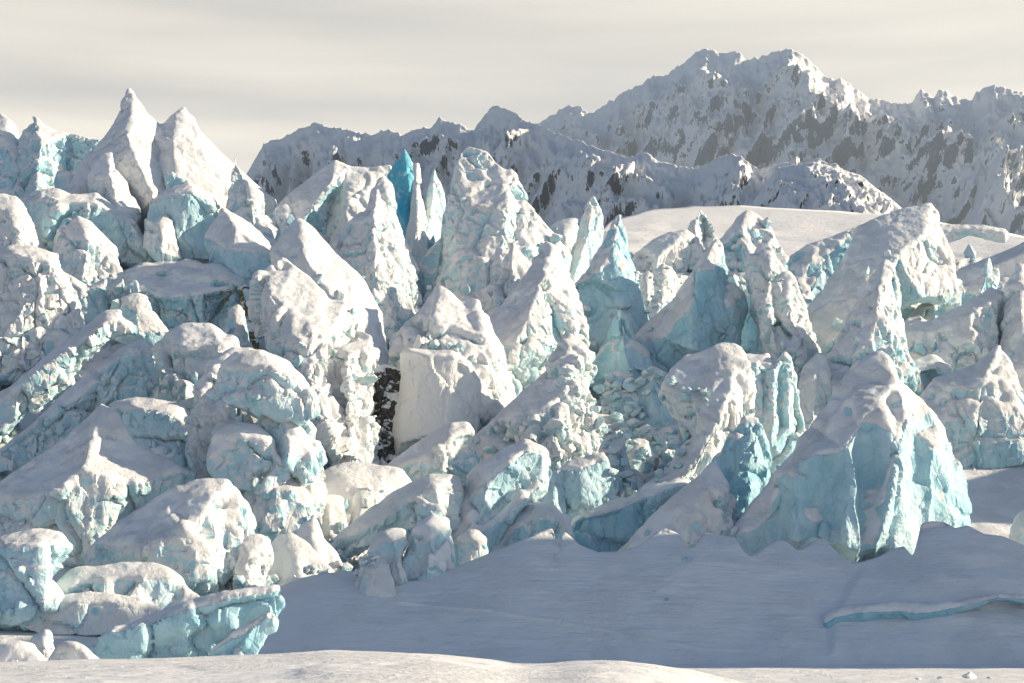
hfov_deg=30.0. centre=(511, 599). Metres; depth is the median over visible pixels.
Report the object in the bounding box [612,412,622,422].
ice block
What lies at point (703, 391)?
ice block
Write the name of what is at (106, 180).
ice block
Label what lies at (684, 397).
ice block
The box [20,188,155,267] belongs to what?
ice block
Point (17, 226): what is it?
ice block
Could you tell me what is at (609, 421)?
ice block
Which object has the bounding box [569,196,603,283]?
ice spire
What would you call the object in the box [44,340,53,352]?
ice shard
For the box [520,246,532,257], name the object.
ice shard
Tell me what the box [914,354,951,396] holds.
serac
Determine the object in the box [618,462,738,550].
serac
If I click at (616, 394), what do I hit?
ice block
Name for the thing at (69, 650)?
ice block
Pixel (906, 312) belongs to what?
ice block
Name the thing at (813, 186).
hill
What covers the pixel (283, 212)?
ice lump
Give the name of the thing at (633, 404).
ice block
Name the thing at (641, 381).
ice block
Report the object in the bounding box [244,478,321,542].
ice block
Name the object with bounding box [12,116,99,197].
serac
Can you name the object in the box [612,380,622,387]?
ice block
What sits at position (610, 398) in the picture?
ice block
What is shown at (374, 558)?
ice block
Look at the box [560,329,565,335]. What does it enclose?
ice shard
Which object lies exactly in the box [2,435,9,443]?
ice shard
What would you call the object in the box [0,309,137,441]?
ice rib
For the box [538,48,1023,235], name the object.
mountain
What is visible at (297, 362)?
ice shard
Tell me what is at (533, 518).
ice block
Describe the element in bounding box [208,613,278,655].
ice block
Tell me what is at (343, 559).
ice shard
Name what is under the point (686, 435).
ice block
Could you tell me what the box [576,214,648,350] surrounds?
serac
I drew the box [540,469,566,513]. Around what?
ice block
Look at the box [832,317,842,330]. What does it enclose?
ice shard
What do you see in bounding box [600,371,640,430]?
ice block
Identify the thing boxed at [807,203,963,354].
serac
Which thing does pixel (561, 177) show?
mountain
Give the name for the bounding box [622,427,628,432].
ice block
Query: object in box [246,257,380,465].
serac
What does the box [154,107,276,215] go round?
serac
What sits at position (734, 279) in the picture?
ice shard
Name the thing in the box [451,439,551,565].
serac
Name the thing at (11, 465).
ice shard
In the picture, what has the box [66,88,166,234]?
ice spire
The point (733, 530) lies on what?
ice shard
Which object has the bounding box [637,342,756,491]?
serac
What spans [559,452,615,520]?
ice block
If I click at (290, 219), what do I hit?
ice shard
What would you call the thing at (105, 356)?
ice shard
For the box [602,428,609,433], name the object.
ice block
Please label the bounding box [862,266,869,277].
ice shard
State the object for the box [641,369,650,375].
ice block
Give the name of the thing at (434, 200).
ice spire
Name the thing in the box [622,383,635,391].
ice block
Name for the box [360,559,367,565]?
ice block
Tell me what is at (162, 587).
ice block
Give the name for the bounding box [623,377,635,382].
ice block
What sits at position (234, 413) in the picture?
ice shard
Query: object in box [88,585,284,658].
ice block
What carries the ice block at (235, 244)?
on the glacier
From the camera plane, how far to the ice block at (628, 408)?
241.60 m
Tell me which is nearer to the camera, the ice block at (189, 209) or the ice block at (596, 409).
the ice block at (596, 409)
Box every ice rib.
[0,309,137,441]
[0,339,157,474]
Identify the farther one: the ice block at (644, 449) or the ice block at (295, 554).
the ice block at (644, 449)
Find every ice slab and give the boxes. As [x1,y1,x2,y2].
[823,593,1023,627]
[940,224,1008,242]
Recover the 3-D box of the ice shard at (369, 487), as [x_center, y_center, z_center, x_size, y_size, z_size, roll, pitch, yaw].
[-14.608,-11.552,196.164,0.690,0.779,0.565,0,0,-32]
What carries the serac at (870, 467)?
on the glacier
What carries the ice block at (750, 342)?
on the glacier
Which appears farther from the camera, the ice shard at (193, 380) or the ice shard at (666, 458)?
the ice shard at (193, 380)
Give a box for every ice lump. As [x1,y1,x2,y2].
[54,170,73,190]
[115,293,168,348]
[274,203,295,235]
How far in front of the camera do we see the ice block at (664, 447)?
224.20 m
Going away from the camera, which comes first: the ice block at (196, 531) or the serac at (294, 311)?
the ice block at (196, 531)
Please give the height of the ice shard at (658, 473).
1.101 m
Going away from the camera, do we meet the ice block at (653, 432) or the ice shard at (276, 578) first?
the ice shard at (276, 578)
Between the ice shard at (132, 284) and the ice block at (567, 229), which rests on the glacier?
the ice block at (567, 229)
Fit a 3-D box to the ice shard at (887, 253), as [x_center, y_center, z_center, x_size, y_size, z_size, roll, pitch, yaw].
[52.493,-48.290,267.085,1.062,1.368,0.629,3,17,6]
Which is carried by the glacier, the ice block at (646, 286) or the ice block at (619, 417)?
the ice block at (646, 286)
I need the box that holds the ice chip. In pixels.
[682,556,692,560]
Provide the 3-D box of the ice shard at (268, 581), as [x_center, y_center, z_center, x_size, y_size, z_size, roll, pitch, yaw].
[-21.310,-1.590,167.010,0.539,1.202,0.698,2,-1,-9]
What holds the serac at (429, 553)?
on the snow slope
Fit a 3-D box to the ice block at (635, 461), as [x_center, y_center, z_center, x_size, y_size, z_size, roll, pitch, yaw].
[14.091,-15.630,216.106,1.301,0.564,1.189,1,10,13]
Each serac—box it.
[0,114,24,198]
[0,404,196,566]
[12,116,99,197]
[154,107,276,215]
[183,347,326,528]
[226,159,279,245]
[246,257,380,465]
[268,160,391,243]
[269,218,388,364]
[388,286,515,430]
[402,515,455,580]
[421,147,571,306]
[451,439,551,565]
[475,333,606,470]
[476,241,531,317]
[490,241,589,396]
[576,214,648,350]
[589,310,653,394]
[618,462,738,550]
[634,239,747,372]
[637,342,756,491]
[687,210,716,251]
[719,210,783,274]
[728,351,971,562]
[744,230,821,383]
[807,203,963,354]
[825,259,916,393]
[905,287,1003,371]
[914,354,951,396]
[920,345,1023,469]
[999,263,1023,349]
[1009,333,1023,392]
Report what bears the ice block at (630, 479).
attached to the ice block at (619, 441)
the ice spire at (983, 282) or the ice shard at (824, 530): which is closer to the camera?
the ice shard at (824, 530)
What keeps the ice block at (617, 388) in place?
attached to the ice block at (621, 376)
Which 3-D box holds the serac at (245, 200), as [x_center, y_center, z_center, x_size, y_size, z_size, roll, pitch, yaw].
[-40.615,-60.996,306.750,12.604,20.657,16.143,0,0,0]
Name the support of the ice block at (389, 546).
on the snow slope
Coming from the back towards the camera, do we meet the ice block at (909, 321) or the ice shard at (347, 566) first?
the ice block at (909, 321)
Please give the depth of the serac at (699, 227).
321.19 m
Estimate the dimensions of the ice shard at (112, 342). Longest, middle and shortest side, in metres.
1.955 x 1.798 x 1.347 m
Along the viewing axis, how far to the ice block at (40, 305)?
252.37 m
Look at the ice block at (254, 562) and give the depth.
165.42 m
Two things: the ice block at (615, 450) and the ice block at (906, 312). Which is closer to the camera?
the ice block at (615, 450)
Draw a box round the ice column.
[224,304,253,348]
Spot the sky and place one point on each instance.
(250, 74)
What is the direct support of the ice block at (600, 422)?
attached to the serac at (548, 409)
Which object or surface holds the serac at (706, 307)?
on the glacier
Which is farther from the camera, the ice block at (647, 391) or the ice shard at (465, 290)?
the ice shard at (465, 290)
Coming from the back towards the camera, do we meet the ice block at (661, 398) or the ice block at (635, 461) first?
the ice block at (635, 461)
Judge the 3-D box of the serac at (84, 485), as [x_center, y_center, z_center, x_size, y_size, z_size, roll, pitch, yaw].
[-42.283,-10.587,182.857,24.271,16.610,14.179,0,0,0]
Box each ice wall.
[107,397,192,470]
[571,478,690,551]
[711,416,771,517]
[746,351,805,473]
[786,227,855,306]
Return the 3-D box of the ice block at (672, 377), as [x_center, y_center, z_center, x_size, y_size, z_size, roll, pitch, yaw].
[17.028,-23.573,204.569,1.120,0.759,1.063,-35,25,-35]
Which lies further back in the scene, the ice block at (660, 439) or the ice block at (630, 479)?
the ice block at (660, 439)
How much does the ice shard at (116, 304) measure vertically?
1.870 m
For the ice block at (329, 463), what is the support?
on the glacier
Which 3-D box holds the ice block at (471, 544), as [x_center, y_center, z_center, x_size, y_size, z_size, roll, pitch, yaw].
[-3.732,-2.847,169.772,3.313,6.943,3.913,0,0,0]
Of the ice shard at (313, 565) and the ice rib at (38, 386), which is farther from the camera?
the ice rib at (38, 386)
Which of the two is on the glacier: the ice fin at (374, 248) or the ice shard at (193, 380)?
the ice fin at (374, 248)
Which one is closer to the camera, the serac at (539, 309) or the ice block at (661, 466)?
the ice block at (661, 466)
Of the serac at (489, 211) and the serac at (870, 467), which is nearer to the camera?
the serac at (870, 467)
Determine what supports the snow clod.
on the ground
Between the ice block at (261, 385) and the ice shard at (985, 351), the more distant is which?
the ice shard at (985, 351)
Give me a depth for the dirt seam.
272.15 m
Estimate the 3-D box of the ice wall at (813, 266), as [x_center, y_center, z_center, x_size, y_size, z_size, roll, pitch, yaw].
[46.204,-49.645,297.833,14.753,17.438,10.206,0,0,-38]
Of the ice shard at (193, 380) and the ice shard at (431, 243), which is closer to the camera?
the ice shard at (193, 380)
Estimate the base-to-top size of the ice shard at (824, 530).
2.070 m
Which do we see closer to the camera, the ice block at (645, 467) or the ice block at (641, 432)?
the ice block at (645, 467)
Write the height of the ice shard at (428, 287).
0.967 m
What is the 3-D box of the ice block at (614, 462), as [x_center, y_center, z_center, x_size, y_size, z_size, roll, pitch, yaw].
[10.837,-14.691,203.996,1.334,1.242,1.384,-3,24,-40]
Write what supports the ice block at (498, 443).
on the glacier
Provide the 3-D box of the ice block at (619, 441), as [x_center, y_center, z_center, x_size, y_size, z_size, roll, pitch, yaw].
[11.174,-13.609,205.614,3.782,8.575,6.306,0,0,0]
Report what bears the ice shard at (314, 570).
on the ice block at (295, 554)
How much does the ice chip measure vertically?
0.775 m
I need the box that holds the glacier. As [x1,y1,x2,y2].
[0,205,1023,591]
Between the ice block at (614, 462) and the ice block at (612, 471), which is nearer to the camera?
the ice block at (612, 471)
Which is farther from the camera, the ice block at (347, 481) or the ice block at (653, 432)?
the ice block at (653, 432)
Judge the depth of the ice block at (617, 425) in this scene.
225.16 m
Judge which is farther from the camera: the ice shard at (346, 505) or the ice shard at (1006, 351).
the ice shard at (1006, 351)
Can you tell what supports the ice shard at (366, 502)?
attached to the ice block at (358, 509)
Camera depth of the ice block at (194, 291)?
276.57 m
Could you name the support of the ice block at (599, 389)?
attached to the ice block at (621, 376)
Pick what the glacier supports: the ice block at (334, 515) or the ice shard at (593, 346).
the ice block at (334, 515)
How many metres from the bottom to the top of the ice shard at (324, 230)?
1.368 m
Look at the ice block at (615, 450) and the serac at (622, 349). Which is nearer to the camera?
the ice block at (615, 450)
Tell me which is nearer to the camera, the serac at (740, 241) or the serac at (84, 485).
the serac at (84, 485)
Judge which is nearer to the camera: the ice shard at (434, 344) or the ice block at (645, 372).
the ice shard at (434, 344)
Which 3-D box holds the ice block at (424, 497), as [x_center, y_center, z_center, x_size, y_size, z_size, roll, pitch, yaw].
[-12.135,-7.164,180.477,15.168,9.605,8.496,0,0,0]
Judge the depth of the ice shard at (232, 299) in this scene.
276.29 m
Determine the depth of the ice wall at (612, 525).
183.86 m
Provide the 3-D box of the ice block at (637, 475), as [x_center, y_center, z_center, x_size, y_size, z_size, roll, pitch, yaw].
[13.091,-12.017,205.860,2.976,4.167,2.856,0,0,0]
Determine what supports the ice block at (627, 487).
attached to the ice block at (619, 441)
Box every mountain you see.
[246,106,841,226]
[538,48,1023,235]
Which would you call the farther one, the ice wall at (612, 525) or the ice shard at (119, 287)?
the ice shard at (119, 287)
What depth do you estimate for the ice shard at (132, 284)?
274.39 m
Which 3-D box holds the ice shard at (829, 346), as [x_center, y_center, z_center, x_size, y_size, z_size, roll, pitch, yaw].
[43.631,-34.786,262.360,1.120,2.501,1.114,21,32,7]
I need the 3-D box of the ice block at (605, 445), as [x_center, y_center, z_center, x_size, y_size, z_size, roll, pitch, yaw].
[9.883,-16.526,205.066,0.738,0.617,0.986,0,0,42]
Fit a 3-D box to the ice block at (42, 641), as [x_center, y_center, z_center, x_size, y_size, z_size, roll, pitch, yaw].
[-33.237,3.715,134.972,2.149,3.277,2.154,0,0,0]
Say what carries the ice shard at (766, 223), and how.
on the serac at (740, 241)
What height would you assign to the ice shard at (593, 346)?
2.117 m
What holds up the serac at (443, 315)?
on the glacier
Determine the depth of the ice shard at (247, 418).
184.53 m
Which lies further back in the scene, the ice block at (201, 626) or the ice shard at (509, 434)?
the ice shard at (509, 434)
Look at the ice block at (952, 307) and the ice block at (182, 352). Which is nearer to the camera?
the ice block at (182, 352)
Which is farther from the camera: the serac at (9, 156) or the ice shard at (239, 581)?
the serac at (9, 156)
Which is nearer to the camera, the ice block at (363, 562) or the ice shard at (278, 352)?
the ice block at (363, 562)
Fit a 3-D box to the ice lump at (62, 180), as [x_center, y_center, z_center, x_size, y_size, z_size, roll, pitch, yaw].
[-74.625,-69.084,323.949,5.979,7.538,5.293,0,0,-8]
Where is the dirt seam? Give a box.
[239,285,258,348]
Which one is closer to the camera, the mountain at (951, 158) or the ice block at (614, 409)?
the ice block at (614, 409)
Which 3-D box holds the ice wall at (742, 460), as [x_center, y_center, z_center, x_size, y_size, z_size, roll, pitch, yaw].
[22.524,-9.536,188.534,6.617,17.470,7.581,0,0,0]
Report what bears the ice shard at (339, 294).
attached to the serac at (302, 245)
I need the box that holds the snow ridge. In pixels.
[956,242,1023,286]
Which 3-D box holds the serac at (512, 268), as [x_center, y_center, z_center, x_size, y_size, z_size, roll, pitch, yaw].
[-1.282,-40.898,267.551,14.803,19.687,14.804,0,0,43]
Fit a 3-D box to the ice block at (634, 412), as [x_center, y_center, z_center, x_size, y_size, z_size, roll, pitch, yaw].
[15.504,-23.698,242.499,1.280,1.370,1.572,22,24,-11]
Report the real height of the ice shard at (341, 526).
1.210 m
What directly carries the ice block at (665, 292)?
on the glacier
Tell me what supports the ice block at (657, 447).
attached to the ice block at (653, 432)
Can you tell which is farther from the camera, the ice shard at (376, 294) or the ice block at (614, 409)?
the ice shard at (376, 294)
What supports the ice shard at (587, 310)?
attached to the serac at (607, 282)
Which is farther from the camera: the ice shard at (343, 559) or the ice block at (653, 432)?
the ice block at (653, 432)
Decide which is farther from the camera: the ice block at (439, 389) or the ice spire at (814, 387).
the ice spire at (814, 387)
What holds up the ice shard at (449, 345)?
attached to the serac at (443, 315)
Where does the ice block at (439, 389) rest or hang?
on the glacier
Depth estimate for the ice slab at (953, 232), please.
335.14 m
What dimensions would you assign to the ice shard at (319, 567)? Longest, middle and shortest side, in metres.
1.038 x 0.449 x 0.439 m
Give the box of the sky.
[0,0,1023,173]
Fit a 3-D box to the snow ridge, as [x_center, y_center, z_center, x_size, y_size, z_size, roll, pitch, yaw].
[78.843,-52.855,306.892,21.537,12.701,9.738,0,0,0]
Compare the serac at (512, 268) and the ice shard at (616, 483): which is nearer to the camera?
the ice shard at (616, 483)
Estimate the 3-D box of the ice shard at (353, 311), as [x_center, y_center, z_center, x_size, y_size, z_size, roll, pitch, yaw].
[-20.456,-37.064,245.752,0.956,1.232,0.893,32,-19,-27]
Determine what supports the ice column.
on the glacier
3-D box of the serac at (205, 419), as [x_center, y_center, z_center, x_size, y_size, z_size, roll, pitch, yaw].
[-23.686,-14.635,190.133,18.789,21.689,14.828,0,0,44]
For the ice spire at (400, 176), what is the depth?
305.26 m
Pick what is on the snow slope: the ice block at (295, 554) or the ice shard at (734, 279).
the ice block at (295, 554)
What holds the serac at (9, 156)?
on the glacier
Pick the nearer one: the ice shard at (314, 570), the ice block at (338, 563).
the ice shard at (314, 570)
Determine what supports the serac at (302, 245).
on the glacier
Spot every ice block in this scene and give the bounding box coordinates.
[0,193,45,249]
[0,245,85,387]
[0,528,72,630]
[0,639,45,661]
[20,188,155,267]
[25,591,161,635]
[29,629,53,660]
[48,641,98,659]
[52,216,122,285]
[56,562,199,609]
[63,271,113,324]
[83,478,256,596]
[86,152,140,225]
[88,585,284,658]
[107,259,260,338]
[142,215,181,261]
[147,172,219,260]
[150,322,240,401]
[179,397,193,414]
[203,208,270,279]
[206,349,320,425]
[206,421,290,500]
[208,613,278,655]
[230,534,273,590]
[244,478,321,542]
[257,417,326,484]
[267,532,333,585]
[296,518,342,571]
[321,495,347,542]
[324,449,333,466]
[324,462,411,523]
[329,474,463,560]
[335,560,342,567]
[348,490,373,558]
[353,569,358,575]
[355,555,395,596]
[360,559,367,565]
[367,528,408,585]
[370,555,379,560]
[385,422,479,485]
[392,348,481,456]
[416,237,442,306]
[456,529,488,564]
[466,434,514,486]
[490,501,574,552]
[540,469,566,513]
[549,218,578,253]
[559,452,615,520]
[590,405,600,412]
[593,384,605,393]
[594,417,604,428]
[597,414,619,438]
[598,434,630,498]
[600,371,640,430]
[601,443,608,448]
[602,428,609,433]
[603,373,613,382]
[605,395,615,402]
[606,446,621,454]
[608,457,619,467]
[608,467,618,474]
[610,407,617,413]
[611,421,622,429]
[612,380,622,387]
[612,384,621,392]
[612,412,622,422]
[613,391,620,398]
[614,470,633,477]
[620,458,628,465]
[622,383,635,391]
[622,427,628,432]
[622,483,630,494]
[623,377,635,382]
[623,432,632,439]
[624,404,633,413]
[625,400,638,408]
[625,443,633,452]
[625,475,636,482]
[626,418,641,427]
[627,438,651,469]
[629,408,639,417]
[630,431,641,438]
[631,229,703,273]
[631,459,641,463]
[632,425,657,454]
[633,377,645,386]
[633,469,643,481]
[635,412,645,419]
[637,366,672,427]
[637,430,644,435]
[638,454,666,483]
[640,271,653,308]
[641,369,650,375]
[641,389,651,394]
[641,447,648,452]
[641,462,650,472]
[646,286,672,319]
[652,263,677,298]
[654,434,665,444]
[654,444,661,451]
[655,371,666,377]
[657,464,664,470]
[658,395,664,400]
[658,450,665,457]
[659,443,667,451]
[666,375,674,382]
[666,428,675,434]
[667,439,672,448]
[674,447,686,455]
[678,394,691,401]
[679,386,685,392]
[682,432,690,441]
[699,387,706,395]
[727,272,760,354]
[900,303,920,319]
[904,316,926,327]
[908,303,944,320]
[945,298,961,312]
[1009,510,1023,544]
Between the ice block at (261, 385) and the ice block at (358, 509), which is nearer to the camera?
the ice block at (261, 385)
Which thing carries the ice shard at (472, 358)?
attached to the serac at (443, 315)
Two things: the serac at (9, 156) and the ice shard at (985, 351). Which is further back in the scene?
the serac at (9, 156)
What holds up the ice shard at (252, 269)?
on the glacier
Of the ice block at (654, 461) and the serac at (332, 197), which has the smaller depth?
the ice block at (654, 461)
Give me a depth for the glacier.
503.45 m
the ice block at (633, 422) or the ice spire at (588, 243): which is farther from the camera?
the ice spire at (588, 243)
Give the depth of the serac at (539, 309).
243.03 m
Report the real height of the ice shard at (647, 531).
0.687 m
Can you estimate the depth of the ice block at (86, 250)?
294.63 m
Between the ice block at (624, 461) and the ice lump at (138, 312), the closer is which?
the ice block at (624, 461)
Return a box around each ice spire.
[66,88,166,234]
[387,149,413,238]
[423,168,445,242]
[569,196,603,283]
[797,353,831,429]
[961,255,999,304]
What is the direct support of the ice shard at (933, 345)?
on the serac at (965, 334)
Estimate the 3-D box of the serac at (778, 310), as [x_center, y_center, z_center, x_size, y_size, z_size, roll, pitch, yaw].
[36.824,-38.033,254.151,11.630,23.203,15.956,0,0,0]
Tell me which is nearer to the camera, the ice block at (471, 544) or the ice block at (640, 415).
the ice block at (471, 544)
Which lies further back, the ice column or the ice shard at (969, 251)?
the ice shard at (969, 251)
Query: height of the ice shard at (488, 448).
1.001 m
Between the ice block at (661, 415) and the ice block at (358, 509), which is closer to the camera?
the ice block at (358, 509)
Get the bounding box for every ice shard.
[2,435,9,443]
[3,237,10,246]
[8,459,15,471]
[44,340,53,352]
[102,353,109,358]
[105,299,120,309]
[106,338,117,344]
[115,279,124,293]
[127,280,137,289]
[191,373,199,382]
[229,295,235,303]
[231,408,239,420]
[233,575,244,587]
[235,413,244,421]
[243,288,248,300]
[243,414,253,422]
[249,266,256,273]
[265,575,270,584]
[270,574,279,582]
[274,343,283,357]
[287,214,294,224]
[292,355,301,368]
[310,563,316,572]
[310,567,317,572]
[312,273,324,284]
[317,564,321,572]
[322,227,326,233]
[332,239,338,249]
[334,289,344,299]
[337,549,346,562]
[338,522,345,530]
[340,562,352,570]
[343,500,348,510]
[349,307,356,314]
[362,498,370,506]
[367,484,372,490]
[372,288,380,305]
[380,457,385,465]
[413,335,421,348]
[426,285,431,290]
[428,235,434,248]
[429,339,439,349]
[446,342,452,348]
[455,343,462,347]
[461,284,469,296]
[470,354,475,362]
[483,445,495,452]
[503,437,509,442]
[505,429,514,441]
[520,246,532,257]
[550,232,561,242]
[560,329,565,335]
[582,305,590,317]
[590,340,597,355]
[614,480,618,493]
[619,490,624,497]
[629,481,637,494]
[644,529,649,535]
[653,469,663,479]
[662,454,671,463]
[671,434,683,449]
[729,274,739,286]
[730,525,737,536]
[739,277,745,283]
[760,217,771,228]
[780,339,785,349]
[793,432,799,439]
[818,522,830,540]
[825,338,833,352]
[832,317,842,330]
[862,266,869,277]
[864,342,875,353]
[884,250,890,256]
[884,344,894,355]
[913,344,925,352]
[929,340,936,350]
[964,244,975,257]
[982,347,988,355]
[1001,348,1009,355]
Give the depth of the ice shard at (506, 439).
214.16 m
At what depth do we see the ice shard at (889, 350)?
236.82 m
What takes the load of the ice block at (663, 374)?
attached to the ice block at (661, 415)
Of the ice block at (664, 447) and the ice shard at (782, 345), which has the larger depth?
the ice shard at (782, 345)
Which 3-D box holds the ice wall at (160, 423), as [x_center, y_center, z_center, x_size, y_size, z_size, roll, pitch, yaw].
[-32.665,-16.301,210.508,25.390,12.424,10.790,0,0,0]
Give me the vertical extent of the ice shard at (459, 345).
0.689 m
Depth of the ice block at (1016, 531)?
175.82 m
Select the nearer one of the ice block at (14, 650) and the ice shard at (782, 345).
the ice block at (14, 650)
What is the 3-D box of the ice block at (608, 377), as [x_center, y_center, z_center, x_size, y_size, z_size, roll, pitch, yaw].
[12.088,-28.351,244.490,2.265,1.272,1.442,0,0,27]
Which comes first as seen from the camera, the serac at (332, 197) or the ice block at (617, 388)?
the ice block at (617, 388)
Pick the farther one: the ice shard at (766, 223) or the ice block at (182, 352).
the ice shard at (766, 223)
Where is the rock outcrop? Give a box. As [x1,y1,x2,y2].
[371,364,400,464]
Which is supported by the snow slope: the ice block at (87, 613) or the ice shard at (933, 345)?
the ice block at (87, 613)
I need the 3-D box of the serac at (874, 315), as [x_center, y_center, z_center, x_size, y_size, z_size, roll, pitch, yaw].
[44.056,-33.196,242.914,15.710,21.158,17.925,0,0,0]
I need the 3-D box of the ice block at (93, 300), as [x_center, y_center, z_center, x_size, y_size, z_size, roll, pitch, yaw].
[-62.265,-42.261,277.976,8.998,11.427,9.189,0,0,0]
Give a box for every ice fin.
[329,176,422,350]
[405,163,428,263]
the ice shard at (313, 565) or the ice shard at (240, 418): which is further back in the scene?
the ice shard at (240, 418)
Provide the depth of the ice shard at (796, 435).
219.89 m
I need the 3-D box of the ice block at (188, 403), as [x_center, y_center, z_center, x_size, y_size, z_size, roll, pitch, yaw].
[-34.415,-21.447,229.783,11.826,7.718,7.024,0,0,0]
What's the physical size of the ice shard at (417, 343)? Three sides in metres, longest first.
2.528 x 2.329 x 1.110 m
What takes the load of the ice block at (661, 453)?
attached to the ice block at (654, 461)
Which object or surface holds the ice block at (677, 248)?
on the glacier
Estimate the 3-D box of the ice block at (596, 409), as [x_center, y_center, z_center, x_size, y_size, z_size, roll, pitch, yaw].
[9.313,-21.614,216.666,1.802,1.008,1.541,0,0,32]
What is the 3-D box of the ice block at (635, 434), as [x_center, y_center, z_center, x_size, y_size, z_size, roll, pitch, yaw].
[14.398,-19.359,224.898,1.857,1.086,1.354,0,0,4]
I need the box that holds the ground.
[0,650,1023,682]
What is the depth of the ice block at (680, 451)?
200.71 m
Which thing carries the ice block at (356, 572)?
on the snow slope
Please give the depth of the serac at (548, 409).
214.72 m
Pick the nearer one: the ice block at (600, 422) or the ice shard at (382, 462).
the ice block at (600, 422)
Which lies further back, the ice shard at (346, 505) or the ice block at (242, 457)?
the ice shard at (346, 505)
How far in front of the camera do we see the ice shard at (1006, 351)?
241.72 m
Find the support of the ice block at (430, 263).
on the glacier
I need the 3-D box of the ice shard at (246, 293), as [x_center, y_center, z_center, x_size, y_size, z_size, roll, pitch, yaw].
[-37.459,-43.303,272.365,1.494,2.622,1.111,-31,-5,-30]
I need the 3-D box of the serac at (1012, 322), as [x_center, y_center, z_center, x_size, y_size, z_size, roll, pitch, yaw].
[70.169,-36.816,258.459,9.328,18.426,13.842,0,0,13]
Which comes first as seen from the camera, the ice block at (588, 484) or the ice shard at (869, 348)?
the ice block at (588, 484)
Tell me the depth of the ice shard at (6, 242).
292.52 m
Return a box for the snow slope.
[0,521,1023,664]
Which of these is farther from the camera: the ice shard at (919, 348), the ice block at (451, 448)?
the ice shard at (919, 348)
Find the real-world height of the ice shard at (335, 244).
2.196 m
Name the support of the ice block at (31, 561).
on the snow slope
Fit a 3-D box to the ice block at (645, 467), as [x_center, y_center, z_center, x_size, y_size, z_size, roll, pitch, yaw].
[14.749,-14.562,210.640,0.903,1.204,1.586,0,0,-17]
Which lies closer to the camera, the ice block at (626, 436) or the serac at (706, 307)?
the ice block at (626, 436)
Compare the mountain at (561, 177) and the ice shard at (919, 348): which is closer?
the ice shard at (919, 348)
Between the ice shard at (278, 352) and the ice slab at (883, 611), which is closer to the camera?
the ice slab at (883, 611)
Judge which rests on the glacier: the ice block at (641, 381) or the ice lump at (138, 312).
the ice lump at (138, 312)
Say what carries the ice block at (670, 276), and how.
on the glacier
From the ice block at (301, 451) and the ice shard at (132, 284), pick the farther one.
the ice shard at (132, 284)
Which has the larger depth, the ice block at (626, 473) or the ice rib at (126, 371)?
the ice rib at (126, 371)
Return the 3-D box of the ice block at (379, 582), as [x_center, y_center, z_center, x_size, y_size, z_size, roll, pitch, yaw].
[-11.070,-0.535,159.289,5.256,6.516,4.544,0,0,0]
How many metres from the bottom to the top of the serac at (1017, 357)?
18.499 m
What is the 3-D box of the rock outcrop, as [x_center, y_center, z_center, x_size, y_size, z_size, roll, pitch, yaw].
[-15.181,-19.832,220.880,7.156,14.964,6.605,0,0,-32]
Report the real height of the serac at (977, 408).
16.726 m
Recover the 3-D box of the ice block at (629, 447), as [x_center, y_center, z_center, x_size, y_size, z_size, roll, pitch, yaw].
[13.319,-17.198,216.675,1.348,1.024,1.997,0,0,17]
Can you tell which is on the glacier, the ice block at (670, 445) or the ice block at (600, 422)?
the ice block at (670, 445)
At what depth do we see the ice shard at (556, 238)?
281.54 m
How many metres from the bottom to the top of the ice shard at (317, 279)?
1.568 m
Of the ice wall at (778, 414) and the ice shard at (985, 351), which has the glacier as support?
the ice wall at (778, 414)
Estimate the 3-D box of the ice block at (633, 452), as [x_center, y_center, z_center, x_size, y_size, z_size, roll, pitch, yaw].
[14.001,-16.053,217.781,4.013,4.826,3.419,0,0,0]
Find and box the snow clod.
[962,671,975,677]
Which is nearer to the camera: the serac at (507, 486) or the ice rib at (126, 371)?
the serac at (507, 486)
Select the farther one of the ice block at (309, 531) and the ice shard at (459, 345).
the ice shard at (459, 345)
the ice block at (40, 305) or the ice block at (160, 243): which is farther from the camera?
the ice block at (160, 243)
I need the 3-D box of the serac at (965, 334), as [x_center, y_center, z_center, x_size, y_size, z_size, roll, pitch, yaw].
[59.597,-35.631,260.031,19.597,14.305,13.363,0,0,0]
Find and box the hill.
[744,162,900,213]
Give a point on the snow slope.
(540, 597)
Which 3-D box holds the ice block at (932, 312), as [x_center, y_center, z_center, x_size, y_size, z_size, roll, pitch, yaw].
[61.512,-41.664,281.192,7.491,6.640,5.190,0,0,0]
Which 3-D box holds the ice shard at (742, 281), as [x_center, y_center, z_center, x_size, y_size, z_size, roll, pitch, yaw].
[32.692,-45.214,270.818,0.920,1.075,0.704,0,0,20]
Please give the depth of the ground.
57.10 m
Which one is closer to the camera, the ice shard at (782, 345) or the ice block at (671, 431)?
the ice block at (671, 431)
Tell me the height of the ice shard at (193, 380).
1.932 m
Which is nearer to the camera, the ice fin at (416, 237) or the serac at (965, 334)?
the serac at (965, 334)
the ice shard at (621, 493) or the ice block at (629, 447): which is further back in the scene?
the ice block at (629, 447)
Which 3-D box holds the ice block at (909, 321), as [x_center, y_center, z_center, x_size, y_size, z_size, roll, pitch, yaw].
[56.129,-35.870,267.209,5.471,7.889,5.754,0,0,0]

